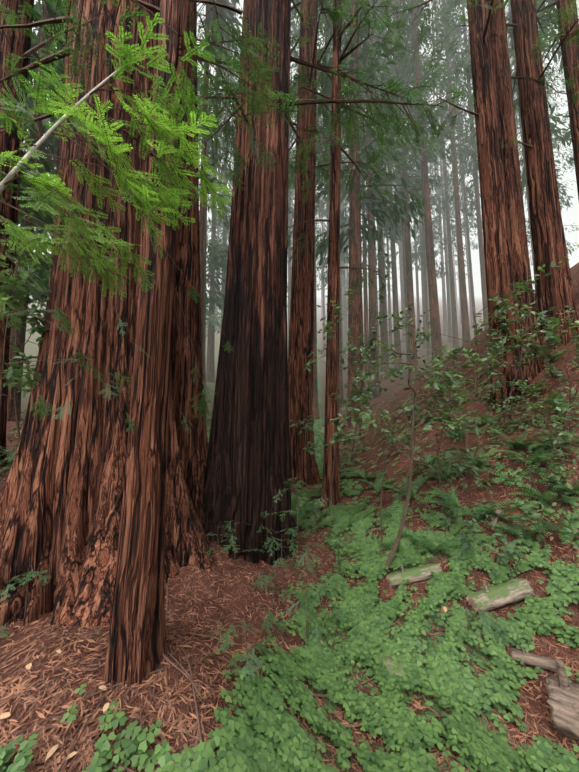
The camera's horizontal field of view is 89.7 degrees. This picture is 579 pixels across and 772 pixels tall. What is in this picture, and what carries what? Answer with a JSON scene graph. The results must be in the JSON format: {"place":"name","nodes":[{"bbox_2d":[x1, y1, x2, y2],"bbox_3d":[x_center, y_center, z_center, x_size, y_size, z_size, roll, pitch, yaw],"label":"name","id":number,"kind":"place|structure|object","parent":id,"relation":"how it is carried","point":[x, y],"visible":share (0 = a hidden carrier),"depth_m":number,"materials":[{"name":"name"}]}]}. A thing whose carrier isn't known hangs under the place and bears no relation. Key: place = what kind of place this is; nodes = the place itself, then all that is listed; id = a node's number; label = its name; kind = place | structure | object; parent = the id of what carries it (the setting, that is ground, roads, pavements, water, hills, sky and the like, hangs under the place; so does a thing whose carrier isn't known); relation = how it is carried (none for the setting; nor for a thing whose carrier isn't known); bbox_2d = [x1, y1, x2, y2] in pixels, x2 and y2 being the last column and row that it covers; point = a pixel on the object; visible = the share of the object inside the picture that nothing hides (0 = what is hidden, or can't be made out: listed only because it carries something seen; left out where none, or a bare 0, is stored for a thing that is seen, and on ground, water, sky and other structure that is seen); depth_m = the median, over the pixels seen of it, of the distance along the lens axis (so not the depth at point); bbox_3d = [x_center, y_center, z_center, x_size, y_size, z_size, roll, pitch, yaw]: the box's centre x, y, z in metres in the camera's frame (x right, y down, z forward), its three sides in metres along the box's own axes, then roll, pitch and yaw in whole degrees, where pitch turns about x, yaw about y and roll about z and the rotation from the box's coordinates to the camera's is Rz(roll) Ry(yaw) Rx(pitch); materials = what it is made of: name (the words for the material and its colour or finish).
{"place":"outdoors","nodes":[
{"label":"outdoors","id":0,"kind":"place"},
{"bbox_2d":[0,262,578,771],"bbox_3d":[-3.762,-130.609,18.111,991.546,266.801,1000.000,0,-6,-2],"label":"ground","id":1,"kind":"structure","parent":0,"point":[386,396],"depth_m":2.42,"materials":[{"name":"brown soil"}]},
{"bbox_2d":[0,0,33,474],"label":"trunk","id":2,"kind":"object","parent":1,"relation":"on","point":[19,40],"visible":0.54,"depth_m":4.11,"materials":[{"name":"brown plant"}]},
{"bbox_2d":[7,2,52,420],"bbox_3d":[-7.496,-25.586,10.598,0.628,54.558,0.532,0,-6,-2],"label":"trunk","id":3,"kind":"object","parent":1,"relation":"on","point":[11,415],"visible":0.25,"depth_m":8.06,"materials":[{"name":"brown plant"}]},
{"bbox_2d":[49,0,74,286],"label":"trunk","id":4,"kind":"object","parent":1,"relation":"on","point":[59,164],"visible":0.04,"depth_m":3.63,"materials":[{"name":"brown plant"}]},
{"bbox_2d":[0,0,216,628],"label":"trunk","id":5,"kind":"object","parent":1,"relation":"on","point":[61,498],"visible":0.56,"depth_m":2.23,"materials":[{"name":"brown plant"}]},
{"bbox_2d":[0,84,233,300],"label":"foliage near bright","id":6,"kind":"object","parent":5,"relation":"attached to","point":[150,201],"visible":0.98,"depth_m":1.03,"materials":[{"name":"green plant"}]},
{"bbox_2d":[0,65,125,193],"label":"pale branch","id":7,"kind":"object","parent":6,"relation":"attached to","point":[11,175],"visible":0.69,"depth_m":1.04,"materials":[{"name":"grey wood"}]},
{"bbox_2d":[0,12,214,141],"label":"foliage","id":8,"kind":"object","parent":6,"relation":"attached to","point":[188,107],"visible":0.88,"depth_m":1.14,"materials":[{"name":"green plant"}]},
{"bbox_2d":[0,0,578,677],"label":"twigs","id":9,"kind":"object","parent":5,"relation":"attached to","point":[92,250],"visible":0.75,"depth_m":1.94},
{"bbox_2d":[0,0,578,328],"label":"branches","id":10,"kind":"object","parent":5,"relation":"attached to","point":[149,6],"visible":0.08,"depth_m":4.75,"materials":[{"name":"brown wood"}]},
{"bbox_2d":[103,0,187,686],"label":"trunk","id":11,"kind":"object","parent":1,"relation":"on","point":[136,647],"visible":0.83,"depth_m":1.53,"materials":[{"name":"brown plant"}]},
{"bbox_2d":[171,2,207,525],"bbox_3d":[-1.836,-23.095,5.827,2.558,50.600,1.166,0,-6,-2],"label":"trunk","id":12,"kind":"object","parent":1,"relation":"on","point":[193,446],"visible":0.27,"depth_m":3.34,"materials":[{"name":"brown plant"}]},
{"bbox_2d":[199,0,209,366],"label":"trunk","id":13,"kind":"object","parent":1,"relation":"on","point":[202,229],"visible":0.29,"depth_m":12.57,"materials":[{"name":"brown plant"}]},
{"bbox_2d":[203,29,209,397],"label":"trunk","id":14,"kind":"object","parent":1,"relation":"on","point":[204,333],"visible":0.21,"depth_m":17.69,"materials":[{"name":"brown plant"}]},
{"bbox_2d":[206,20,218,382],"bbox_3d":[-7.197,-25.711,28.815,0.828,52.245,1.082,-5,-8,42],"label":"trunk","id":15,"kind":"object","parent":1,"relation":"on","point":[210,370],"visible":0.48,"depth_m":26.42,"materials":[{"name":"brown plant"}]},
{"bbox_2d":[215,145,220,329],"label":"trunk","id":16,"kind":"object","parent":1,"relation":"on","point":[216,270],"visible":0.21,"depth_m":70.78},
{"bbox_2d":[220,48,227,336],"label":"trunk","id":17,"kind":"object","parent":1,"relation":"on","point":[224,237],"visible":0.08,"depth_m":34.88,"materials":[{"name":"brown plant"}]},
{"bbox_2d":[203,0,298,565],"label":"trunk","id":18,"kind":"object","parent":1,"relation":"on","point":[247,472],"visible":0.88,"depth_m":3.15,"materials":[{"name":"brown plant"}]},
{"bbox_2d":[41,0,578,303],"bbox_3d":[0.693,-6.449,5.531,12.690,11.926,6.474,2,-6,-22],"label":"foliage","id":19,"kind":"object","parent":18,"relation":"attached to","point":[239,66],"visible":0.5,"depth_m":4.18,"materials":[{"name":"green plant"}]},
{"bbox_2d":[0,0,507,684],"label":"leaves","id":20,"kind":"object","parent":1,"relation":"on","point":[58,314],"visible":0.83,"depth_m":2.27,"materials":[{"name":"green plant"}]},
{"bbox_2d":[0,418,553,771],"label":"dead leaves","id":21,"kind":"object","parent":1,"relation":"on","point":[55,747],"visible":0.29,"depth_m":1.23,"materials":[{"name":"brown plant"}]},
{"bbox_2d":[0,353,578,771],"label":"ground cover plants","id":22,"kind":"object","parent":1,"relation":"on","point":[272,739],"visible":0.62,"depth_m":1.70,"materials":[{"name":"green plant"}]},
{"bbox_2d":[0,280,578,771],"bbox_3d":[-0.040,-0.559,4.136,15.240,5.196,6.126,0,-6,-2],"label":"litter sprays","id":23,"kind":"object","parent":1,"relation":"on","point":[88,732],"visible":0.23,"depth_m":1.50,"materials":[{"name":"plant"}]},
{"bbox_2d":[466,578,534,613],"bbox_3d":[1.549,1.521,2.154,0.473,0.186,0.128,-13,-5,-6],"label":"log","id":24,"kind":"object","parent":23,"relation":"on","point":[486,598],"visible":0.85,"depth_m":2.11,"materials":[{"name":"wood"}]},
{"bbox_2d":[0,107,578,563],"bbox_3d":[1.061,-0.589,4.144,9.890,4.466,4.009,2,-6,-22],"label":"understory leaves","id":25,"kind":"object","parent":1,"relation":"on","point":[32,267],"visible":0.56,"depth_m":3.02,"materials":[{"name":"green plant"}]},
{"bbox_2d":[0,112,578,675],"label":"shrub stems","id":26,"kind":"object","parent":1,"relation":"on","point":[390,448],"visible":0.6,"depth_m":2.85,"materials":[{"name":"green plant"}]},
{"bbox_2d":[0,278,578,771],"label":"twigs","id":27,"kind":"object","parent":1,"relation":"on","point":[186,674],"visible":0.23,"depth_m":1.52,"materials":[{"name":"brown wood"}]},
{"bbox_2d":[288,143,291,346],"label":"trunk","id":28,"kind":"object","parent":1,"relation":"on","point":[289,279],"visible":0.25,"depth_m":41.54,"materials":[{"name":"brown plant"}]},
{"bbox_2d":[7,346,578,553],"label":"ferns","id":29,"kind":"object","parent":1,"relation":"on","point":[568,535],"visible":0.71,"depth_m":3.08,"materials":[{"name":"green plant"}]},
{"bbox_2d":[13,0,578,336],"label":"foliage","id":30,"kind":"object","parent":1,"relation":"on","point":[394,223],"visible":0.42,"depth_m":20.17,"materials":[{"name":"green plant"}]},
{"bbox_2d":[288,0,321,486],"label":"trunk","id":31,"kind":"object","parent":1,"relation":"on","point":[300,386],"visible":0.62,"depth_m":5.71,"materials":[{"name":"brown plant"}]},
{"bbox_2d":[313,248,319,419],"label":"trunk","id":32,"kind":"object","parent":1,"relation":"on","point":[315,402],"visible":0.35,"depth_m":16.95,"materials":[{"name":"brown plant"}]},
{"bbox_2d":[315,224,317,341],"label":"trunk","id":33,"kind":"object","parent":1,"relation":"on","point":[316,299],"visible":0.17,"depth_m":64.70,"materials":[{"name":"grey plant"}]},
{"bbox_2d":[320,214,322,317],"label":"trunk","id":34,"kind":"object","parent":1,"relation":"on","point":[321,298],"visible":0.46,"depth_m":112.56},
{"bbox_2d":[321,142,325,356],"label":"trunk","id":35,"kind":"object","parent":1,"relation":"on","point":[323,308],"visible":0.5,"depth_m":53.19,"materials":[{"name":"brown plant"}]},
{"bbox_2d":[325,36,328,255],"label":"trunk","id":36,"kind":"object","parent":1,"relation":"on","point":[327,201],"visible":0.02,"depth_m":32.60,"materials":[{"name":"brown plant"}]},
{"bbox_2d":[320,0,341,510],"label":"trunk","id":37,"kind":"object","parent":1,"relation":"on","point":[330,430],"visible":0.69,"depth_m":4.40,"materials":[{"name":"brown plant"}]},
{"bbox_2d":[339,281,343,406],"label":"trunk","id":38,"kind":"object","parent":1,"relation":"on","point":[340,371],"visible":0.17,"depth_m":19.80,"materials":[{"name":"brown plant"}]},
{"bbox_2d":[340,166,343,361],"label":"trunk","id":39,"kind":"object","parent":1,"relation":"on","point":[341,300],"visible":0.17,"depth_m":44.57,"materials":[{"name":"brown plant"}]},
{"bbox_2d":[341,135,347,348],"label":"trunk","id":40,"kind":"object","parent":1,"relation":"on","point":[345,338],"visible":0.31,"depth_m":54.38,"materials":[{"name":"brown plant"}]},
{"bbox_2d":[344,149,348,329],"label":"trunk","id":41,"kind":"object","parent":1,"relation":"on","point":[347,279],"visible":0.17,"depth_m":68.15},
{"bbox_2d":[347,0,365,429],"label":"trunk","id":42,"kind":"object","parent":1,"relation":"on","point":[355,309],"visible":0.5,"depth_m":12.60,"materials":[{"name":"brown wood"}]},
{"bbox_2d":[359,14,368,388],"bbox_3d":[6.254,-23.774,25.765,0.774,49.304,0.710,-5,-8,38],"label":"trunk","id":43,"kind":"object","parent":1,"relation":"on","point":[365,293],"visible":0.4,"depth_m":23.94,"materials":[{"name":"brown plant"}]},
{"bbox_2d":[365,0,380,400],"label":"trunk","id":44,"kind":"object","parent":1,"relation":"on","point":[372,292],"visible":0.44,"depth_m":18.84,"materials":[{"name":"brown plant"}]},
{"bbox_2d":[374,220,379,366],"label":"trunk","id":45,"kind":"object","parent":1,"relation":"on","point":[377,305],"visible":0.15,"depth_m":32.50,"materials":[{"name":"brown plant"}]},
{"bbox_2d":[371,1,390,380],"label":"trunk","id":46,"kind":"object","parent":1,"relation":"on","point":[383,326],"visible":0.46,"depth_m":24.29,"materials":[{"name":"brown plant"}]},
{"bbox_2d":[383,231,387,325],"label":"trunk","id":47,"kind":"object","parent":1,"relation":"on","point":[385,283],"visible":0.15,"depth_m":67.44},
{"bbox_2d":[384,129,392,356],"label":"trunk","id":48,"kind":"object","parent":1,"relation":"on","point":[389,313],"visible":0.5,"depth_m":39.87,"materials":[{"name":"grey plant"}]},
{"bbox_2d":[382,20,401,368],"bbox_3d":[9.977,-24.450,28.937,0.914,47.375,0.988,-2,-6,18],"label":"trunk","id":49,"kind":"object","parent":1,"relation":"on","point":[395,305],"visible":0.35,"depth_m":27.01,"materials":[{"name":"grey plant"}]},
{"bbox_2d":[395,167,400,289],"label":"trunk","id":50,"kind":"object","parent":1,"relation":"on","point":[399,263],"visible":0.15,"depth_m":48.75,"materials":[{"name":"grey plant"}]},
{"bbox_2d":[379,648,423,682],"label":"mossy slab","id":51,"kind":"structure","parent":1,"relation":"on","point":[391,666],"depth_m":1.78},
{"bbox_2d":[394,13,408,364],"bbox_3d":[11.499,-26.905,30.639,0.713,51.196,0.718,0,-6,-2],"label":"trunk","id":52,"kind":"object","parent":1,"relation":"on","point":[404,271],"visible":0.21,"depth_m":28.82,"materials":[{"name":"grey plant"}]},
{"bbox_2d":[397,187,405,342],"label":"trunk","id":53,"kind":"object","parent":1,"relation":"on","point":[403,337],"visible":0.35,"depth_m":47.29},
{"bbox_2d":[395,0,418,379],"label":"trunk","id":54,"kind":"object","parent":1,"relation":"on","point":[409,283],"visible":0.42,"depth_m":21.02,"materials":[{"name":"brown plant"}]},
{"bbox_2d":[386,563,442,587],"bbox_3d":[1.066,1.598,2.493,0.469,0.158,0.112,-13,-6,-1],"label":"log","id":55,"kind":"object","parent":1,"relation":"on","point":[414,575],"visible":0.73,"depth_m":2.46,"materials":[{"name":"wood"}]},
{"bbox_2d":[410,126,420,342],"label":"trunk","id":56,"kind":"object","parent":1,"relation":"on","point":[417,300],"visible":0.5,"depth_m":44.34,"materials":[{"name":"grey plant"}]},
{"bbox_2d":[416,110,426,347],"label":"trunk","id":57,"kind":"object","parent":1,"relation":"on","point":[423,305],"visible":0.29,"depth_m":40.15,"materials":[{"name":"grey plant"}]},
{"bbox_2d":[419,156,431,357],"bbox_3d":[15.352,-25.450,34.310,0.703,46.343,0.684,0,-6,-2],"label":"trunk","id":58,"kind":"object","parent":1,"relation":"on","point":[426,308],"visible":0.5,"depth_m":32.64,"materials":[{"name":"brown plant"}]},
{"bbox_2d":[423,208,429,325],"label":"trunk","id":59,"kind":"object","parent":1,"relation":"on","point":[428,296],"visible":0.06,"depth_m":61.59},
{"bbox_2d":[410,0,443,369],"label":"trunk","id":60,"kind":"object","parent":1,"relation":"on","point":[436,339],"visible":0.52,"depth_m":19.63,"materials":[{"name":"brown plant"}]},
{"bbox_2d":[433,95,447,335],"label":"trunk","id":61,"kind":"object","parent":1,"relation":"on","point":[445,326],"visible":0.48,"depth_m":50.85,"materials":[{"name":"grey plant"}]},
{"bbox_2d":[432,4,452,342],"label":"trunk","id":62,"kind":"object","parent":1,"relation":"on","point":[450,339],"visible":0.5,"depth_m":40.85,"materials":[{"name":"grey plant"}]},
{"bbox_2d":[434,1,458,353],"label":"trunk","id":63,"kind":"object","parent":1,"relation":"on","point":[454,314],"visible":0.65,"depth_m":32.47,"materials":[{"name":"brown plant"}]},
{"bbox_2d":[442,160,451,321],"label":"trunk","id":64,"kind":"object","parent":1,"relation":"on","point":[448,259],"visible":0.21,"depth_m":66.83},
{"bbox_2d":[448,168,458,312],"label":"trunk","id":65,"kind":"object","parent":1,"relation":"on","point":[454,270],"visible":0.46,"depth_m":90.78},
{"bbox_2d":[449,123,461,324],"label":"trunk","id":66,"kind":"object","parent":1,"relation":"on","point":[458,271],"visible":0.23,"depth_m":61.50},
{"bbox_2d":[442,0,470,345],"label":"trunk","id":67,"kind":"object","parent":1,"relation":"on","point":[464,314],"visible":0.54,"depth_m":24.18,"materials":[{"name":"brown plant"}]},
{"bbox_2d":[450,16,476,336],"bbox_3d":[20.781,-31.743,35.328,0.918,56.892,0.580,-3,-7,24],"label":"trunk","id":68,"kind":"object","parent":1,"relation":"on","point":[471,278],"visible":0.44,"depth_m":33.31,"materials":[{"name":"brown plant"}]},
{"bbox_2d":[453,81,473,328],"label":"trunk","id":69,"kind":"object","parent":1,"relation":"on","point":[470,303],"visible":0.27,"depth_m":55.26,"materials":[{"name":"brown plant"}]},
{"bbox_2d":[461,0,488,329],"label":"trunk","id":70,"kind":"object","parent":1,"relation":"on","point":[481,256],"visible":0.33,"depth_m":26.96,"materials":[{"name":"brown plant"}]},
{"bbox_2d":[487,508,501,530],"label":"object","id":71,"kind":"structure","parent":1,"relation":"on","point":[493,518],"depth_m":2.75,"materials":[{"name":"beige stone"}]},
{"bbox_2d":[467,0,528,410],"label":"trunk","id":72,"kind":"object","parent":1,"relation":"on","point":[499,266],"visible":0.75,"depth_m":4.72,"materials":[{"name":"brown plant"}]},
{"bbox_2d":[488,0,544,383],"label":"trunk","id":73,"kind":"object","parent":1,"relation":"on","point":[507,125],"visible":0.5,"depth_m":4.90,"materials":[{"name":"brown plant"}]},
{"bbox_2d":[508,1,534,281],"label":"trunk","id":74,"kind":"object","parent":1,"relation":"on","point":[523,156],"visible":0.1,"depth_m":27.64,"materials":[{"name":"brown plant"}]},
{"bbox_2d":[509,646,556,672],"bbox_3d":[1.471,1.638,1.754,0.238,0.095,0.064,-13,-12,33],"label":"log","id":75,"kind":"object","parent":1,"relation":"on","point":[542,662],"visible":0.81,"depth_m":1.74,"materials":[{"name":"brown wood"}]},
{"bbox_2d":[510,0,578,350],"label":"trunk","id":76,"kind":"object","parent":1,"relation":"on","point":[555,288],"visible":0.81,"depth_m":5.12,"materials":[{"name":"brown plant"}]},
{"bbox_2d":[545,659,578,740],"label":"log","id":77,"kind":"object","parent":1,"relation":"on","point":[563,696],"visible":1,"depth_m":1.43,"materials":[{"name":"brown wood"}]},
{"bbox_2d":[555,0,578,199],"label":"trunk","id":78,"kind":"object","parent":1,"relation":"on","point":[570,58],"visible":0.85,"depth_m":5.70,"materials":[{"name":"brown plant"}]},
{"bbox_2d":[15,0,578,296],"label":"sky","id":79,"kind":"structure","parent":0,"point":[570,216],"materials":[{"name":"white"}]}
]}

